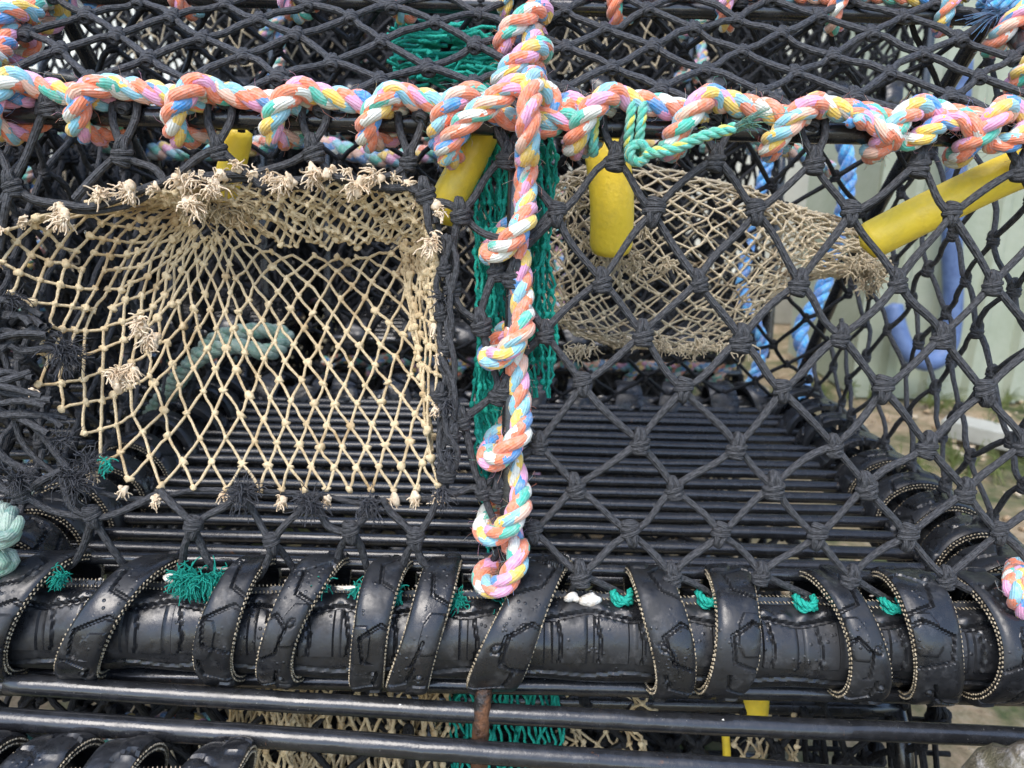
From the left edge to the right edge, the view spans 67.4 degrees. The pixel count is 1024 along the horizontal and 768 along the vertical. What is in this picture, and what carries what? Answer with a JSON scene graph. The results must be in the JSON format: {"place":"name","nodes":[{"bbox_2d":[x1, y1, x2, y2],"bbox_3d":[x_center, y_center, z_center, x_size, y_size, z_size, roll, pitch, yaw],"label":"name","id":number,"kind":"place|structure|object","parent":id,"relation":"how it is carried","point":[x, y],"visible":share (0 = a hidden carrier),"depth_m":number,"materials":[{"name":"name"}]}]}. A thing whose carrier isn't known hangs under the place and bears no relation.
{"place":"outdoors","nodes":[
{"label":"outdoors","id":0,"kind":"place"},
{"bbox_2d":[335,586,354,591],"bbox_3d":[-0.111,0.139,0.520,0.019,0.005,0.005,1,16,0],"label":"shell fragment","id":1,"kind":"object","parent":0,"point":[341,588],"visible":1,"depth_m":0.52,"materials":[{"name":"white"}]},
{"bbox_2d":[0,314,1023,767],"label":"ground","id":2,"kind":"structure","parent":0,"point":[994,714],"depth_m":1.89,"materials":[{"name":"grey concrete"}]},
{"bbox_2d":[0,311,315,543],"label":"lobster pot","id":3,"kind":"object","parent":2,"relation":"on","point":[290,324],"visible":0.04,"depth_m":1.52,"materials":[{"name":"black fabric"}]},
{"bbox_2d":[0,104,323,349],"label":"lobster pot","id":4,"kind":"object","parent":3,"relation":"on","point":[262,285],"visible":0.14,"depth_m":1.41,"materials":[{"name":"black fabric"}]},
{"bbox_2d":[37,7,499,94],"bbox_3d":[-0.402,-0.710,1.474,0.789,0.404,0.567,1,16,-2],"label":"lobster pot","id":5,"kind":"object","parent":4,"relation":"on","point":[161,34],"visible":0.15,"depth_m":1.40,"materials":[{"name":"black fabric"}]},
{"bbox_2d":[70,277,380,428],"bbox_3d":[-0.781,-0.094,2.169,0.789,0.404,0.567,2,16,2],"label":"lobster pot","id":6,"kind":"object","parent":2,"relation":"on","point":[319,310],"visible":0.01,"depth_m":2.09,"materials":[{"name":"black metal"}]},
{"bbox_2d":[42,139,364,281],"bbox_3d":[-0.773,-0.504,2.074,0.789,0.404,0.567,2,16,3],"label":"lobster pot","id":7,"kind":"object","parent":6,"relation":"on","point":[335,246],"visible":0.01,"depth_m":1.96,"materials":[{"name":"black fabric"}]},
{"bbox_2d":[194,12,451,92],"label":"lobster pot","id":8,"kind":"object","parent":7,"relation":"on","point":[337,51],"visible":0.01,"depth_m":1.88,"materials":[{"name":"black fabric"}]},
{"bbox_2d":[18,7,825,323],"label":"building","id":9,"kind":"structure","parent":2,"relation":"on","point":[784,309],"depth_m":3.74,"materials":[{"name":"beige paint"}]},
{"bbox_2d":[0,500,1023,767],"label":"lobster pot","id":10,"kind":"object","parent":2,"relation":"on","point":[120,724],"visible":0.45,"depth_m":0.51,"materials":[{"name":"black metal"}]},
{"bbox_2d":[0,68,189,502],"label":"lobster pot","id":11,"kind":"object","parent":10,"relation":"on","point":[68,159],"visible":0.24,"depth_m":0.83,"materials":[{"name":"black fabric"}]},
{"bbox_2d":[0,0,1023,707],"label":"lobster pot","id":12,"kind":"object","parent":10,"relation":"on","point":[936,620],"visible":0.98,"depth_m":0.52,"materials":[{"name":"black fabric"}]},
{"bbox_2d":[0,500,24,577],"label":"rope","id":13,"kind":"object","parent":12,"relation":"on","point":[12,522],"visible":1,"depth_m":0.50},
{"bbox_2d":[162,573,172,583],"bbox_3d":[-0.232,0.131,0.519,0.011,0.007,0.005,1,16,0],"label":"shell fragment","id":14,"kind":"object","parent":12,"relation":"on","point":[165,578],"visible":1,"depth_m":0.52,"materials":[{"name":"white"}]},
{"bbox_2d":[143,323,294,427],"bbox_3d":[-0.394,0.029,0.920,0.310,0.229,0.087,9,17,24],"label":"rope","id":15,"kind":"object","parent":12,"relation":"in","point":[259,332],"visible":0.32,"depth_m":0.84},
{"bbox_2d":[57,132,437,167],"bbox_3d":[-0.327,-0.290,0.946,0.509,0.044,0.058,2,16,3],"label":"rope","id":16,"kind":"object","parent":12,"relation":"attached to","point":[162,150],"visible":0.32,"depth_m":0.93,"materials":[{"name":"multicoloured fabric"}]},
{"bbox_2d":[98,578,872,720],"bbox_3d":[0.016,0.183,0.525,0.683,0.078,0.049,1,16,0],"label":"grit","id":17,"kind":"object","parent":12,"relation":"on","point":[589,590],"visible":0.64,"depth_m":0.53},
{"bbox_2d":[564,592,579,601],"bbox_3d":[0.041,0.145,0.522,0.013,0.008,0.006,1,16,0],"label":"shell fragment","id":18,"kind":"object","parent":12,"relation":"on","point":[572,597],"visible":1,"depth_m":0.52,"materials":[{"name":"white"}]},
{"bbox_2d":[579,592,601,606],"bbox_3d":[0.053,0.146,0.521,0.016,0.011,0.007,1,16,0],"label":"shell fragment","id":19,"kind":"object","parent":12,"relation":"on","point":[590,599],"visible":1,"depth_m":0.52,"materials":[{"name":"white"}]},
{"bbox_2d":[633,139,836,178],"bbox_3d":[0.243,-0.290,0.939,0.345,0.071,0.043,-1,16,-8],"label":"rope","id":20,"kind":"object","parent":12,"relation":"attached to","point":[792,154],"visible":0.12,"depth_m":0.94,"materials":[{"name":"multicoloured fabric"}]},
{"bbox_2d":[736,159,773,381],"bbox_3d":[0.355,-0.152,1.126,0.060,0.371,0.039,1,16,0],"label":"rope","id":21,"kind":"object","parent":12,"relation":"hanging from","point":[760,340],"visible":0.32,"depth_m":1.12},
{"bbox_2d":[791,121,856,399],"bbox_3d":[0.430,-0.143,1.078,0.086,0.444,0.048,-12,20,-39],"label":"rope","id":22,"kind":"object","parent":12,"relation":"hanging from","point":[822,287],"visible":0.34,"depth_m":1.09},
{"bbox_2d":[371,288,665,396],"bbox_3d":[0.033,-0.074,2.169,0.789,0.404,0.567,2,16,2],"label":"lobster pot","id":23,"kind":"object","parent":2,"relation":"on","point":[651,393],"depth_m":2.09,"materials":[{"name":"black fabric"}]},
{"bbox_2d":[355,161,574,255],"bbox_3d":[-0.095,-0.633,2.594,0.789,0.404,0.567,2,16,2],"label":"lobster pot","id":24,"kind":"object","parent":23,"relation":"on","point":[447,232],"depth_m":2.51,"materials":[{"name":"black fabric"}]},
{"bbox_2d":[318,14,434,87],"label":"lobster pot","id":25,"kind":"object","parent":24,"relation":"on","point":[387,64],"depth_m":2.48,"materials":[{"name":"black fabric"}]},
{"bbox_2d":[365,143,694,294],"bbox_3d":[0.035,-0.473,2.036,0.789,0.404,0.567,1,16,-1],"label":"lobster pot","id":26,"kind":"object","parent":23,"relation":"on","point":[560,172],"visible":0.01,"depth_m":1.96,"materials":[{"name":"black fabric"}]},
{"bbox_2d":[548,0,823,91],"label":"lobster pot","id":27,"kind":"object","parent":26,"relation":"on","point":[633,49],"depth_m":1.92,"materials":[{"name":"black fabric"}]},
{"bbox_2d":[315,329,743,557],"bbox_3d":[0.029,0.085,1.601,0.789,0.404,0.567,1,16,-1],"label":"lobster pot","id":28,"kind":"object","parent":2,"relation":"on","point":[629,372],"visible":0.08,"depth_m":1.38,"materials":[{"name":"black fabric"}]},
{"bbox_2d":[321,132,794,364],"bbox_3d":[0.068,-0.301,1.502,0.789,0.404,0.567,1,16,0],"label":"lobster pot","id":29,"kind":"object","parent":28,"relation":"on","point":[735,155],"visible":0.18,"depth_m":1.39,"materials":[{"name":"black fabric"}]},
{"bbox_2d":[451,0,934,121],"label":"lobster pot","id":30,"kind":"object","parent":29,"relation":"on","point":[649,28],"visible":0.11,"depth_m":1.34,"materials":[{"name":"black fabric"}]},
{"bbox_2d":[667,368,1023,595],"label":"pebbles","id":31,"kind":"object","parent":2,"relation":"on","point":[1004,518],"visible":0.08,"depth_m":2.33,"materials":[{"name":"beige gravel"}]},
{"bbox_2d":[788,0,1023,402],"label":"shed","id":32,"kind":"structure","parent":2,"relation":"on","point":[1004,333],"depth_m":2.52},
{"bbox_2d":[884,58,973,370],"bbox_3d":[1.300,-0.494,2.325,0.249,0.930,0.104,1,16,0],"label":"hose","id":33,"kind":"object","parent":32,"relation":"hanging from","point":[951,276],"visible":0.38,"depth_m":2.39,"materials":[{"name":"blue plastic"}]},
{"bbox_2d":[940,416,1011,450],"bbox_3d":[1.407,0.158,2.099,0.409,0.045,0.100,16,21,41],"label":"plank","id":34,"kind":"object","parent":2,"relation":"on","point":[979,430],"visible":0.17,"depth_m":2.14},
{"bbox_2d":[961,738,1023,767],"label":"stone","id":35,"kind":"object","parent":2,"relation":"on","point":[994,755],"visible":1,"depth_m":0.43,"materials":[{"name":"grey stone"}]},
{"bbox_2d":[744,372,1023,488],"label":"grass","id":36,"kind":"structure","parent":0,"point":[954,458],"depth_m":1.97,"materials":[{"name":"plant"}]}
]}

